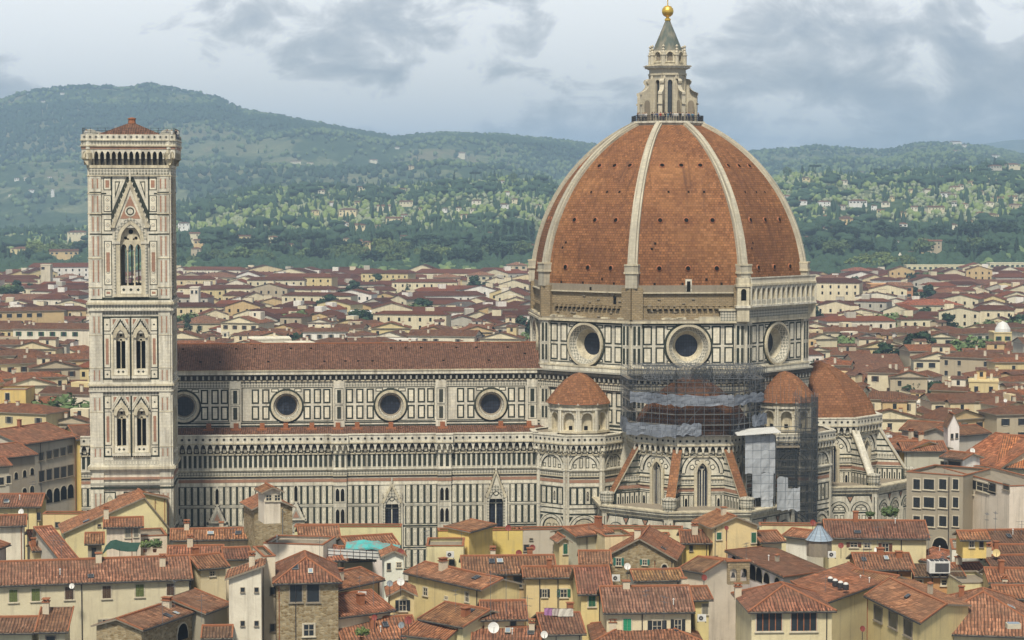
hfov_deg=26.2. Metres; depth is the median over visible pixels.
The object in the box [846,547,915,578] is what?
house
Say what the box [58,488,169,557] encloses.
house
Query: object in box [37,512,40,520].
window
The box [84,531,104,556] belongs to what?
house
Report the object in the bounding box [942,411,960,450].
bell cote
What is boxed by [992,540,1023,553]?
house
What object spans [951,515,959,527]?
window
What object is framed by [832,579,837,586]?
round rooflight
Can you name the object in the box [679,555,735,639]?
house
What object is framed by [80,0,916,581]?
cathedral
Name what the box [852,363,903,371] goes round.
town house
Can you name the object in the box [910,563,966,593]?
house
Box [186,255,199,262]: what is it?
broadleaf tree
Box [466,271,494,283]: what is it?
town house
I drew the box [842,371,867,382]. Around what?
town house
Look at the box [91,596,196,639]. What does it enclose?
house
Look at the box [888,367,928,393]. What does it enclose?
town house
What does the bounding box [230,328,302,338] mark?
town house
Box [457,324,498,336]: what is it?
town house
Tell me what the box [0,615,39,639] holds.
house
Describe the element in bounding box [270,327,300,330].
town house
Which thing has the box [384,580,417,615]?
house
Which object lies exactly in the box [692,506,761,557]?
house
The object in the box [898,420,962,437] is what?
house
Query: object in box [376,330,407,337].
town house
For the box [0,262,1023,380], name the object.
distant houses
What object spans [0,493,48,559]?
house
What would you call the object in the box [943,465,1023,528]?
house
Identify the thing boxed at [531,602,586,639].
house
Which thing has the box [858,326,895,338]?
town house
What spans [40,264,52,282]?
town house
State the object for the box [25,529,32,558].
house
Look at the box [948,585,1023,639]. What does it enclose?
house
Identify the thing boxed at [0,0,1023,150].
sky
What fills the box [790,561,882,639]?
house
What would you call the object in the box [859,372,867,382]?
town house
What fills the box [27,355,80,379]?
town house
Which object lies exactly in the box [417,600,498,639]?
house
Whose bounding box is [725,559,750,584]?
bell arch
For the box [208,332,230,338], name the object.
town house
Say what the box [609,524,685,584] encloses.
house
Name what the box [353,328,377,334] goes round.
town house
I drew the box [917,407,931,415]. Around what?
town house
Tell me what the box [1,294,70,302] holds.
town house
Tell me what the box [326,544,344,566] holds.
house
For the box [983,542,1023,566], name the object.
house
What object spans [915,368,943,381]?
town house
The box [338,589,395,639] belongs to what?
house
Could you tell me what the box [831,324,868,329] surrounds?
town house
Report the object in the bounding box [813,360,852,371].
town house
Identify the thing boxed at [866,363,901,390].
town house
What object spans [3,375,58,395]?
town house
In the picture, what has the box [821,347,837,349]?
town house
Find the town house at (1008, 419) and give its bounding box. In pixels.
[976,405,1023,435]
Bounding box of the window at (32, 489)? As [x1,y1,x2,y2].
[29,485,34,492]
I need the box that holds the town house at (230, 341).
[226,335,252,342]
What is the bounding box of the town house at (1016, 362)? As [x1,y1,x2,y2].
[985,354,1023,369]
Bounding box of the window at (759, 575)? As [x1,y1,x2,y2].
[756,567,762,582]
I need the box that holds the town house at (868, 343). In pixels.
[855,337,898,353]
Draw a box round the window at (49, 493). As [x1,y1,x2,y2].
[46,488,52,502]
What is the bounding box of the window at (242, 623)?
[240,621,244,626]
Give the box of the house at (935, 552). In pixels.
[918,546,949,562]
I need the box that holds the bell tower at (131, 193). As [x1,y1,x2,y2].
[80,117,181,544]
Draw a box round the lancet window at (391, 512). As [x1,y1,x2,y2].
[381,477,402,548]
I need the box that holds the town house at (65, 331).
[12,321,88,345]
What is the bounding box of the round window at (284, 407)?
[271,391,301,421]
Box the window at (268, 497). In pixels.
[264,494,272,501]
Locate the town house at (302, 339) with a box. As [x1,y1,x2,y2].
[293,337,313,340]
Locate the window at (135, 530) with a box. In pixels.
[133,528,138,537]
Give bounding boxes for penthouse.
[939,450,983,466]
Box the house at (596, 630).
[587,619,702,639]
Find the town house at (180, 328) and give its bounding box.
[177,325,184,331]
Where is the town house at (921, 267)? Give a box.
[904,265,966,269]
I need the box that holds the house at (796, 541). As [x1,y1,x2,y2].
[781,527,822,566]
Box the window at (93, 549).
[91,547,96,556]
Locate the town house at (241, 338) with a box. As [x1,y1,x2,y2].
[233,333,262,342]
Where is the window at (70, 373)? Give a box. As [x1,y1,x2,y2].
[68,371,74,376]
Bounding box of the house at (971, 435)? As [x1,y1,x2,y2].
[920,424,991,450]
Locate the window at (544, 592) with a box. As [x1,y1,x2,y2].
[540,588,549,597]
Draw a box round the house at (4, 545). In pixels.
[0,540,11,559]
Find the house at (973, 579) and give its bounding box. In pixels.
[944,570,982,593]
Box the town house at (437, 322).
[420,319,451,328]
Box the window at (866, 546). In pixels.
[863,542,871,548]
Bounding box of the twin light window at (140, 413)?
[137,411,145,445]
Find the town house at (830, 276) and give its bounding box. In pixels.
[816,275,846,277]
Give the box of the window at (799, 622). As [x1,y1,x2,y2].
[789,613,818,632]
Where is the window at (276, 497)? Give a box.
[273,494,281,501]
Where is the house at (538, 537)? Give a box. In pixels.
[515,526,562,553]
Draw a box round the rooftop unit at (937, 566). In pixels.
[927,559,949,576]
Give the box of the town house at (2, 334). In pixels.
[0,332,12,336]
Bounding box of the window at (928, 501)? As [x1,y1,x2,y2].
[922,496,934,508]
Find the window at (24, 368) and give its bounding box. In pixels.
[21,366,26,371]
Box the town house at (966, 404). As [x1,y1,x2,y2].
[944,399,975,411]
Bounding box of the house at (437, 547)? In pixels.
[426,537,464,567]
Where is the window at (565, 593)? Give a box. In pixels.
[558,588,570,598]
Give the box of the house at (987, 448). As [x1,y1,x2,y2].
[966,432,1023,469]
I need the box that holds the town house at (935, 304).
[894,299,964,310]
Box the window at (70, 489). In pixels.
[67,483,73,498]
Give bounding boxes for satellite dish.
[371,615,376,631]
[387,580,392,585]
[397,578,403,595]
[398,622,403,639]
[404,616,411,634]
[488,622,498,639]
[505,525,510,539]
[541,631,547,637]
[624,563,630,569]
[810,520,815,528]
[860,626,864,639]
[992,549,999,556]
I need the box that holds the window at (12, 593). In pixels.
[7,588,18,603]
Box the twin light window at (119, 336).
[116,333,124,368]
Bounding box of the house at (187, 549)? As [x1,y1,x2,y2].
[166,534,223,554]
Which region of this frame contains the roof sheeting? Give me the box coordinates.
[345,540,400,550]
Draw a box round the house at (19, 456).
[0,441,38,492]
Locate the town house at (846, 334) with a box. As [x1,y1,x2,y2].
[839,333,850,339]
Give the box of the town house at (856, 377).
[845,372,869,386]
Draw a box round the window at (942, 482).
[938,478,947,490]
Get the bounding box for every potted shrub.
[140,540,149,551]
[148,539,162,551]
[354,626,369,639]
[865,511,874,518]
[880,506,899,516]
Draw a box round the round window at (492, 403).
[476,389,506,419]
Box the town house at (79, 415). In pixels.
[57,408,89,428]
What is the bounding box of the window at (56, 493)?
[53,487,59,501]
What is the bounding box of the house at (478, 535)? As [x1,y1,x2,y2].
[443,518,497,554]
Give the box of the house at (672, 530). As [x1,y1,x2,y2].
[606,525,682,541]
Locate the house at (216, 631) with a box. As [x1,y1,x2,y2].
[200,624,233,639]
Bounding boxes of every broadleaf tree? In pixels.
[0,283,18,288]
[31,392,89,416]
[43,242,61,252]
[58,242,68,248]
[177,312,209,320]
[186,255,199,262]
[207,249,224,258]
[218,251,236,258]
[228,246,250,257]
[279,309,312,320]
[295,247,307,257]
[324,248,341,257]
[333,244,352,252]
[348,249,364,255]
[376,245,391,257]
[384,252,405,261]
[390,244,408,253]
[405,303,426,306]
[415,247,429,253]
[419,243,439,250]
[481,244,491,254]
[508,173,517,181]
[512,240,533,254]
[520,332,528,339]
[782,166,791,174]
[821,238,850,253]
[836,335,854,346]
[875,312,912,326]
[910,237,935,252]
[948,335,993,347]
[956,345,971,350]
[964,236,986,250]
[972,342,984,347]
[973,319,994,324]
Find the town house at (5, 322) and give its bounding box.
[0,319,23,323]
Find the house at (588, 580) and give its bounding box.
[569,564,612,639]
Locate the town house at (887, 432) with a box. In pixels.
[883,429,900,437]
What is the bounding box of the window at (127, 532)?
[124,529,131,538]
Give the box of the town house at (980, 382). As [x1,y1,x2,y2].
[968,367,998,392]
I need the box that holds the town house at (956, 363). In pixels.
[938,350,1013,382]
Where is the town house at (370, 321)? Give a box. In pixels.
[347,319,383,323]
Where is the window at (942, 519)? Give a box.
[937,515,947,527]
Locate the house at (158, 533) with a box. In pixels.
[141,527,166,555]
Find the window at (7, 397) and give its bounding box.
[5,392,9,400]
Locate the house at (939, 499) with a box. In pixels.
[906,464,990,549]
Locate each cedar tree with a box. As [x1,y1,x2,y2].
[0,287,9,293]
[9,285,24,293]
[10,280,21,289]
[316,298,326,304]
[322,294,338,300]
[345,280,360,289]
[347,308,366,319]
[359,309,373,319]
[370,273,383,281]
[409,237,418,248]
[414,298,424,304]
[424,299,434,306]
[452,237,458,245]
[463,233,477,246]
[466,275,481,285]
[478,235,487,247]
[816,306,823,316]
[872,342,895,353]
[875,220,890,238]
[902,333,923,343]
[913,286,919,295]
[915,331,936,343]
[919,307,930,310]
[920,284,935,297]
[941,313,958,326]
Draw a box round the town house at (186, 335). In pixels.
[177,330,209,340]
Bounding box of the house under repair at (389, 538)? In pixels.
[336,533,400,596]
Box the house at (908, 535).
[821,511,929,578]
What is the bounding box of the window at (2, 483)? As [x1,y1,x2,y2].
[0,477,4,485]
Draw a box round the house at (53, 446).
[0,419,78,510]
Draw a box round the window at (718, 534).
[716,532,722,540]
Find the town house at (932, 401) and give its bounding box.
[918,390,1023,413]
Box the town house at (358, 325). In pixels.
[334,321,369,332]
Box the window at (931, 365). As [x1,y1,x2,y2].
[929,362,934,367]
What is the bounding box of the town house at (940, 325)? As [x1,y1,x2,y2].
[930,320,960,330]
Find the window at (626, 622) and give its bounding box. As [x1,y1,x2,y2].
[622,618,631,630]
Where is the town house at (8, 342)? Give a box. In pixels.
[0,337,70,353]
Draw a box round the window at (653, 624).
[648,619,666,629]
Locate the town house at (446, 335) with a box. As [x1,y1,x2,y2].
[407,329,482,341]
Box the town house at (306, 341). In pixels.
[283,336,314,342]
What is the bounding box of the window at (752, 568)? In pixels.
[750,561,755,580]
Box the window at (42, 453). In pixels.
[38,452,44,461]
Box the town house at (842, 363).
[826,357,854,368]
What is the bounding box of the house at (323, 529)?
[295,524,340,544]
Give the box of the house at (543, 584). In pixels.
[520,558,572,625]
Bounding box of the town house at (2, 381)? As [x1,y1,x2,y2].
[0,377,5,385]
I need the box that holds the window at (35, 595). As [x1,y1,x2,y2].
[30,587,41,602]
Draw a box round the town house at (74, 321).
[66,319,83,322]
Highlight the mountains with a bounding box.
[980,140,1023,152]
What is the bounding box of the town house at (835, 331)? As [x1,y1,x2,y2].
[816,322,859,336]
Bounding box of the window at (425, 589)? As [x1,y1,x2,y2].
[422,586,427,596]
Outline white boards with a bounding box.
[327,547,381,559]
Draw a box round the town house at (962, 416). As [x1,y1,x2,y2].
[916,407,984,427]
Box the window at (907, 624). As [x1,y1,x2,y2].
[902,617,912,639]
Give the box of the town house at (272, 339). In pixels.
[248,332,290,342]
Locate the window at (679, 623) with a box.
[671,618,684,630]
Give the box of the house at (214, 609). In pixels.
[172,587,228,639]
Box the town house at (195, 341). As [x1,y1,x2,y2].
[177,339,221,342]
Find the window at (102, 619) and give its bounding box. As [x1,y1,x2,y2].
[98,618,110,622]
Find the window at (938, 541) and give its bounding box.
[931,537,947,548]
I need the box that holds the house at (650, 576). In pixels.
[625,567,684,584]
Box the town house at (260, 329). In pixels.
[248,327,273,330]
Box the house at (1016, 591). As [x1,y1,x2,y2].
[987,574,1023,601]
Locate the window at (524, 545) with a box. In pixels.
[523,544,529,551]
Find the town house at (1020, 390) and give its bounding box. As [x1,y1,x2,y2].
[988,383,1023,403]
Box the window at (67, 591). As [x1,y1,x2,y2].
[63,586,74,600]
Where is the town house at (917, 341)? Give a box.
[911,339,936,343]
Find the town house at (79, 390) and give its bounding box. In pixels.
[38,381,89,406]
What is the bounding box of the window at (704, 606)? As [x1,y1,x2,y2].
[701,603,708,615]
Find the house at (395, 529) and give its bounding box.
[294,523,401,548]
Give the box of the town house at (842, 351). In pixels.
[830,344,870,359]
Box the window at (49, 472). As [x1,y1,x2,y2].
[46,468,52,481]
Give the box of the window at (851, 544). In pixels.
[846,541,860,548]
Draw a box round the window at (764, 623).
[754,614,783,632]
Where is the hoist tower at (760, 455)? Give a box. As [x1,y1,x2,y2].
[735,427,799,510]
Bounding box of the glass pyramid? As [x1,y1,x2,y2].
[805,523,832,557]
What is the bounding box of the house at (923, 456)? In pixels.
[896,431,947,467]
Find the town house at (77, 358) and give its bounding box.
[15,352,88,364]
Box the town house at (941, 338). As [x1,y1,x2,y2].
[926,330,956,343]
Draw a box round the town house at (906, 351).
[899,342,956,366]
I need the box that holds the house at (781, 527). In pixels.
[758,522,816,550]
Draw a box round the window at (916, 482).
[912,478,920,490]
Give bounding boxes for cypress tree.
[183,313,192,330]
[420,246,424,261]
[493,224,499,235]
[502,218,507,235]
[509,219,514,234]
[516,222,520,235]
[521,220,528,237]
[529,217,535,241]
[892,238,897,251]
[1002,240,1007,252]
[1014,237,1019,252]
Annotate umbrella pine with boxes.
[176,243,190,248]
[198,237,222,248]
[216,234,239,244]
[231,238,256,246]
[259,239,279,246]
[274,235,295,246]
[288,234,315,249]
[301,232,326,244]
[414,233,439,244]
[504,235,528,241]
[808,164,820,173]
[808,228,824,233]
[848,229,864,237]
[860,230,878,235]
[896,226,911,237]
[944,239,962,246]
[967,226,987,236]
[974,223,998,231]
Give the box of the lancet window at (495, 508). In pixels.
[485,464,507,526]
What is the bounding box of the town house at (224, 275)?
[200,272,235,279]
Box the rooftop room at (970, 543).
[952,530,990,557]
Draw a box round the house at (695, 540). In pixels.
[676,522,712,571]
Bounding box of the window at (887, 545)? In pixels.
[878,542,891,551]
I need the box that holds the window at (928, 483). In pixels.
[922,478,935,490]
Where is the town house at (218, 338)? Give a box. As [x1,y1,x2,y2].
[215,335,228,342]
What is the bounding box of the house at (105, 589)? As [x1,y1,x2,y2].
[0,552,192,639]
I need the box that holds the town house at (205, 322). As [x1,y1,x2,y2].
[177,315,226,332]
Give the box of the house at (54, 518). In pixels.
[42,511,85,534]
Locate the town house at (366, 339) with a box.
[346,336,381,341]
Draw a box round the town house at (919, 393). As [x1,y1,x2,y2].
[910,389,925,406]
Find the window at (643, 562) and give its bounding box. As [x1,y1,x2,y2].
[640,559,649,565]
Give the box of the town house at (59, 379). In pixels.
[0,368,68,386]
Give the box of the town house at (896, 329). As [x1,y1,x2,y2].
[887,325,909,336]
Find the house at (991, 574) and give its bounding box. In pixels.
[978,559,1023,588]
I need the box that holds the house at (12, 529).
[0,513,27,559]
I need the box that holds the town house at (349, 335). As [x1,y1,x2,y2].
[313,333,399,342]
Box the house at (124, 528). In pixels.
[103,505,143,556]
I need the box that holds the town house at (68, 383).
[60,376,86,386]
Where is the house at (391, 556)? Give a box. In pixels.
[378,543,406,601]
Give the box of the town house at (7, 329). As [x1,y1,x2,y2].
[0,323,26,335]
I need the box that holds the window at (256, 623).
[254,621,258,626]
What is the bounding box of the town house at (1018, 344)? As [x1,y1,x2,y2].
[1011,337,1023,352]
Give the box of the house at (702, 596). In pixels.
[690,585,713,639]
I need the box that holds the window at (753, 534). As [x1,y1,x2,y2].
[750,532,756,543]
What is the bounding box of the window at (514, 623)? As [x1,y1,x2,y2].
[510,621,516,625]
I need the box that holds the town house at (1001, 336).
[988,331,1011,341]
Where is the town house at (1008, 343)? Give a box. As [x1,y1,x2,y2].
[1005,341,1011,345]
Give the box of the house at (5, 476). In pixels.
[0,456,12,492]
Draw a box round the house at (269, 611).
[252,545,275,639]
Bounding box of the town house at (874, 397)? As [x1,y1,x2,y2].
[868,388,918,415]
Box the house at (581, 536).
[550,516,614,564]
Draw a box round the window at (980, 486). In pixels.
[973,480,995,494]
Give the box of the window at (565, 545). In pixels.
[562,543,568,554]
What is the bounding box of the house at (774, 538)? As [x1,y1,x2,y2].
[757,529,785,549]
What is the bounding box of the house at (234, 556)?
[220,546,250,623]
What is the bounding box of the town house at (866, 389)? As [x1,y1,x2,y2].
[860,386,870,396]
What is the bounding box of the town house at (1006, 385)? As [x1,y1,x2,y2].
[999,383,1019,389]
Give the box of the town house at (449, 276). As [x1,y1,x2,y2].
[432,273,460,284]
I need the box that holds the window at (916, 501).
[912,496,920,508]
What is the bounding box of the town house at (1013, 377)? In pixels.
[998,371,1023,389]
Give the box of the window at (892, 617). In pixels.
[887,610,897,631]
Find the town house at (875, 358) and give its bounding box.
[843,354,902,362]
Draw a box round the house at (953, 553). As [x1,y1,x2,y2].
[949,538,993,564]
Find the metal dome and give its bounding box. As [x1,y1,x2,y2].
[994,321,1010,331]
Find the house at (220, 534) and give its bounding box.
[169,519,247,545]
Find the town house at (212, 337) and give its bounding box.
[202,333,215,340]
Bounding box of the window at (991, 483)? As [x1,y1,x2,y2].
[987,481,996,492]
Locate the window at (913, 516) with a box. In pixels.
[912,515,920,519]
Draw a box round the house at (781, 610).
[730,581,836,639]
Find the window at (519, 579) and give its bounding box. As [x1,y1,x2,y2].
[513,576,523,588]
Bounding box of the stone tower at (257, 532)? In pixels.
[239,493,296,550]
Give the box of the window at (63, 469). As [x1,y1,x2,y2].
[60,465,67,478]
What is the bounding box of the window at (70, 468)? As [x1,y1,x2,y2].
[67,464,73,476]
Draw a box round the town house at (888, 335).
[876,332,892,341]
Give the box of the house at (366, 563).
[338,545,376,571]
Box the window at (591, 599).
[587,596,596,607]
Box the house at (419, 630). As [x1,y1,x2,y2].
[400,620,457,639]
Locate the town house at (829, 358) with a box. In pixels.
[821,355,841,359]
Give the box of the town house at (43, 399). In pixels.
[34,394,58,404]
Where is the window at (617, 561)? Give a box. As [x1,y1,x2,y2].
[613,557,623,566]
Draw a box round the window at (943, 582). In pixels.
[939,578,946,586]
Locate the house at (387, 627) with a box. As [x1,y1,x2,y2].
[338,614,414,639]
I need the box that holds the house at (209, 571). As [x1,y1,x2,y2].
[189,546,230,599]
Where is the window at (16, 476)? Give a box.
[14,471,18,478]
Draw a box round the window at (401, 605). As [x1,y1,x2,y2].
[395,599,409,611]
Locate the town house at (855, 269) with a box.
[840,267,872,272]
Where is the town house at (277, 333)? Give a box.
[259,331,289,335]
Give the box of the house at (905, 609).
[863,577,971,639]
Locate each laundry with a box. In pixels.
[544,608,551,615]
[551,608,559,615]
[557,608,574,616]
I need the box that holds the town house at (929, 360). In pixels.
[909,344,950,373]
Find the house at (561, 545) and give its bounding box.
[550,531,572,564]
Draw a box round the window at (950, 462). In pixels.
[948,460,960,465]
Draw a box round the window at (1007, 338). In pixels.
[1005,336,1010,340]
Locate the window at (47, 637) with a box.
[45,635,55,639]
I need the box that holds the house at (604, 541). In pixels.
[593,528,633,548]
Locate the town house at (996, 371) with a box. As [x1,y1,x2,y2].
[961,367,1023,377]
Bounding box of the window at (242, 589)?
[240,587,244,592]
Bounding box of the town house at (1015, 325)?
[964,321,1023,329]
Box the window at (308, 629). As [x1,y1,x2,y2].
[301,623,315,637]
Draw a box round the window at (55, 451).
[53,448,59,458]
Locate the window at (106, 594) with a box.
[101,585,112,599]
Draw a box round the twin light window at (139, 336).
[136,333,144,368]
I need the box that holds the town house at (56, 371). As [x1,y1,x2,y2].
[39,370,60,373]
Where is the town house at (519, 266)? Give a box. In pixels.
[506,262,526,270]
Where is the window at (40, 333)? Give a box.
[38,331,43,336]
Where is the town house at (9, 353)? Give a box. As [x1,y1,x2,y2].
[0,347,49,358]
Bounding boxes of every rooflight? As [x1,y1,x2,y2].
[827,576,832,582]
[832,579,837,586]
[838,581,842,588]
[843,582,848,589]
[1005,622,1020,628]
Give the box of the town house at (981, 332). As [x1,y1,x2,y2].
[947,326,1013,340]
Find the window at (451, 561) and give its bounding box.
[449,559,454,565]
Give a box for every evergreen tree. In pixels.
[0,245,11,255]
[22,248,34,257]
[68,240,87,251]
[176,256,185,262]
[195,252,212,260]
[271,243,289,253]
[287,332,302,340]
[305,245,329,258]
[320,239,337,248]
[335,239,348,246]
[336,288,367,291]
[350,238,366,247]
[357,249,383,260]
[376,230,393,240]
[423,249,442,263]
[435,236,453,247]
[446,247,466,259]
[459,246,483,262]
[484,241,510,256]
[489,233,504,241]
[502,316,528,333]
[802,234,825,249]
[828,222,847,235]
[845,225,859,236]
[845,237,863,250]
[849,239,876,252]
[875,246,890,254]
[886,225,902,236]
[902,380,941,392]
[904,230,917,237]
[904,272,921,278]
[918,228,931,236]
[928,223,945,237]
[945,228,960,235]
[954,241,975,256]
[955,221,977,236]
[973,238,1001,253]
[988,222,1004,232]
[995,221,1020,233]
[1009,314,1023,323]
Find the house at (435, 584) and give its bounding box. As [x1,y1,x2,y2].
[402,557,524,620]
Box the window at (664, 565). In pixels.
[660,563,668,567]
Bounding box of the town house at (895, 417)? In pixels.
[876,398,919,431]
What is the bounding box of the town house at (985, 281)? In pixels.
[952,279,1023,286]
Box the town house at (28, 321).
[9,320,31,324]
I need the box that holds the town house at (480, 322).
[468,319,494,328]
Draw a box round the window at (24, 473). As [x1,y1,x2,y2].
[22,469,26,476]
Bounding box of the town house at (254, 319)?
[219,311,275,335]
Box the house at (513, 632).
[470,618,541,639]
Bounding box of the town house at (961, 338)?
[955,335,982,343]
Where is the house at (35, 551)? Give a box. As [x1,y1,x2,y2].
[26,537,64,558]
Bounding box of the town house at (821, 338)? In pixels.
[809,329,838,346]
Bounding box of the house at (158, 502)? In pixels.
[116,488,169,523]
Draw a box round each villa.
[10,247,25,254]
[49,249,78,259]
[67,230,86,243]
[178,222,189,230]
[189,232,200,245]
[190,247,201,255]
[193,239,204,247]
[238,235,250,238]
[311,210,318,214]
[339,208,357,216]
[347,224,365,230]
[362,241,371,249]
[369,159,377,163]
[376,205,390,210]
[385,217,402,221]
[399,200,412,206]
[458,152,465,158]
[471,200,480,204]
[500,203,508,208]
[512,198,517,203]
[799,200,806,205]
[802,177,809,181]
[817,201,830,206]
[833,217,852,224]
[848,199,866,206]
[881,201,889,206]
[910,206,917,211]
[924,206,944,213]
[927,240,942,253]
[940,192,950,197]
[949,186,959,190]
[985,201,993,206]
[988,165,1001,170]
[1004,163,1019,169]
[1007,195,1017,200]
[1008,204,1021,208]
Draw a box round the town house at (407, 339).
[390,338,452,341]
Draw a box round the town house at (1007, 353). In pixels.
[964,350,1023,356]
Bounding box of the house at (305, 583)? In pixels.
[272,550,342,639]
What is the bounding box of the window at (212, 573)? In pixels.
[209,570,215,576]
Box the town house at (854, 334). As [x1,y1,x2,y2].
[840,331,875,337]
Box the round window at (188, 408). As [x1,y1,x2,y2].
[178,392,198,422]
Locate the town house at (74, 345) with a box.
[65,339,88,352]
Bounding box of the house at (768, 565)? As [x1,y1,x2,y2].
[724,546,825,588]
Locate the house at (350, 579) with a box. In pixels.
[338,566,385,594]
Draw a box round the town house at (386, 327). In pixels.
[370,321,411,333]
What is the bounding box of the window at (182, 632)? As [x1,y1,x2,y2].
[177,622,188,639]
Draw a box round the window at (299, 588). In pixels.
[288,585,303,603]
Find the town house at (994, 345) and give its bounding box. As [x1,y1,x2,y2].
[960,341,1011,352]
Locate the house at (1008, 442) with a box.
[995,434,1023,474]
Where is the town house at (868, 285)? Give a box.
[866,283,885,287]
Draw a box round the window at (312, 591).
[305,585,320,603]
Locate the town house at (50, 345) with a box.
[11,337,63,353]
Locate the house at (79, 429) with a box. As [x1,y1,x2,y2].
[64,424,89,510]
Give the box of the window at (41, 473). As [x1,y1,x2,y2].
[38,470,45,482]
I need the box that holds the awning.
[102,540,139,555]
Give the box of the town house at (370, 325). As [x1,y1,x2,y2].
[367,322,382,331]
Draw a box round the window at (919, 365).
[916,362,922,367]
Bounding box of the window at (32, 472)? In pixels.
[30,467,34,474]
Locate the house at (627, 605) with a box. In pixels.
[596,577,695,632]
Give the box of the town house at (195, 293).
[189,286,200,301]
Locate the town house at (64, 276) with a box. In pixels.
[53,273,84,279]
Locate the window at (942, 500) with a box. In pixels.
[937,496,947,508]
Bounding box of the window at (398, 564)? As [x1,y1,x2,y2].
[396,562,401,568]
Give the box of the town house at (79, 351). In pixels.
[74,349,88,352]
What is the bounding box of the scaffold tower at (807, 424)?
[763,385,817,522]
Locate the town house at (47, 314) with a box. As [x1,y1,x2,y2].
[0,305,64,322]
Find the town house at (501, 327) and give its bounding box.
[493,315,525,335]
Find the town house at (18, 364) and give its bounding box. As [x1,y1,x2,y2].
[0,354,70,372]
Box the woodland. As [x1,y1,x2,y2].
[0,158,1023,273]
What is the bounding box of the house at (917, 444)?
[889,428,953,462]
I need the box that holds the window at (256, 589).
[254,587,258,592]
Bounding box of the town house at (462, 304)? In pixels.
[438,302,475,306]
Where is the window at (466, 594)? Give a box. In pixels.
[464,591,469,603]
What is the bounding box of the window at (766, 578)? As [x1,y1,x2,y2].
[763,571,769,583]
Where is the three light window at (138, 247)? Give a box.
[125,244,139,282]
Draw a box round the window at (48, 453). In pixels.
[46,450,51,459]
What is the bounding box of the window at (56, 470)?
[53,466,60,479]
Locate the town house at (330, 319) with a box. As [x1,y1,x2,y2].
[307,315,338,326]
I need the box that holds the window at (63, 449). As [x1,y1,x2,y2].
[60,447,66,456]
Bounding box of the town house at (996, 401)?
[978,393,1023,408]
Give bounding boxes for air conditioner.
[446,551,453,558]
[612,575,619,581]
[697,614,705,622]
[828,551,835,558]
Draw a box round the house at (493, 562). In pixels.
[459,546,556,598]
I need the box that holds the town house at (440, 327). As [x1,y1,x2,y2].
[426,325,456,329]
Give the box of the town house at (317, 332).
[302,324,348,339]
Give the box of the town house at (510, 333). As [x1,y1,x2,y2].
[478,324,526,341]
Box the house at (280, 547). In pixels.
[263,535,336,561]
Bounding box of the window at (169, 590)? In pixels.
[166,582,175,595]
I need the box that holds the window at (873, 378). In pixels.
[871,376,878,381]
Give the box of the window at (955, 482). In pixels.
[951,478,959,490]
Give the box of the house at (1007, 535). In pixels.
[973,528,1023,542]
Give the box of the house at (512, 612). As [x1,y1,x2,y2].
[477,599,528,627]
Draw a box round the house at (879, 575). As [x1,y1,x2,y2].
[851,568,908,580]
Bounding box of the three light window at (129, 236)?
[120,228,140,285]
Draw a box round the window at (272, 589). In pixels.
[269,587,275,595]
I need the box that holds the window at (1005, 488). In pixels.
[1002,482,1009,491]
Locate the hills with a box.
[0,87,1023,244]
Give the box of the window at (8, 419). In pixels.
[5,416,12,423]
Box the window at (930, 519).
[923,515,935,527]
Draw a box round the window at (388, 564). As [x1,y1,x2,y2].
[386,563,390,570]
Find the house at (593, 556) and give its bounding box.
[577,549,611,565]
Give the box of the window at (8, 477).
[6,475,11,483]
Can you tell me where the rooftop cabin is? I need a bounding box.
[254,482,284,523]
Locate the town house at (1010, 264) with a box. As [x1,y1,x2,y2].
[986,262,1023,266]
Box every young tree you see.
[25,240,45,252]
[347,243,360,249]
[355,246,370,252]
[370,237,389,249]
[375,243,388,249]
[381,237,396,247]
[399,241,411,248]
[434,246,450,256]
[844,256,860,266]
[850,256,870,263]
[858,253,875,259]
[871,251,890,258]
[871,259,885,267]
[878,254,897,266]
[900,254,917,264]
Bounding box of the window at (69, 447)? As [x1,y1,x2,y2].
[67,445,73,454]
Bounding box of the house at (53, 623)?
[34,597,73,639]
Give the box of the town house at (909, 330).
[895,326,942,336]
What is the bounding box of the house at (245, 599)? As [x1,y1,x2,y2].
[225,551,266,639]
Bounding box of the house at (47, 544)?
[32,525,78,558]
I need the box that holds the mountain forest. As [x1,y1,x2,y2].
[0,81,1023,226]
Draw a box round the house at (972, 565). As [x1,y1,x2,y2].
[950,556,982,570]
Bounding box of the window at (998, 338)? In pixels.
[996,336,1001,340]
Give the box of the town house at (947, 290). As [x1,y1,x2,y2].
[935,288,968,292]
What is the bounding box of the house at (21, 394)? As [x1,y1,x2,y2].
[0,386,34,403]
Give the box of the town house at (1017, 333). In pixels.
[1011,328,1023,345]
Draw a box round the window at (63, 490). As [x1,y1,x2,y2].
[60,485,66,499]
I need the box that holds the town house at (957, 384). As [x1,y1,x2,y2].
[929,375,969,392]
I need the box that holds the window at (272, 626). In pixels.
[269,623,275,632]
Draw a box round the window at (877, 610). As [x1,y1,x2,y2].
[872,604,882,624]
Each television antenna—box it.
[194,595,207,621]
[486,571,496,616]
[523,595,531,638]
[859,543,867,573]
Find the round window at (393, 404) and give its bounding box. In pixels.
[375,390,405,420]
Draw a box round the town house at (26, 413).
[0,400,69,427]
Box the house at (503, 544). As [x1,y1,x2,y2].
[437,526,522,553]
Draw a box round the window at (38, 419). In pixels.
[34,417,41,422]
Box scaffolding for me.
[620,358,766,437]
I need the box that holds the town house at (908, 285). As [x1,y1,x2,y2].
[886,281,913,297]
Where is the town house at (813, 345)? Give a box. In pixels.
[809,339,831,357]
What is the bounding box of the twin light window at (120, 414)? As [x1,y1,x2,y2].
[117,411,125,445]
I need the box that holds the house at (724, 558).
[705,555,732,560]
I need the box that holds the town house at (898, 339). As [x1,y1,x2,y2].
[892,330,960,344]
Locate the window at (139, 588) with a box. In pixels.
[134,583,145,597]
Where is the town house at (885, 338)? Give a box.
[876,337,901,344]

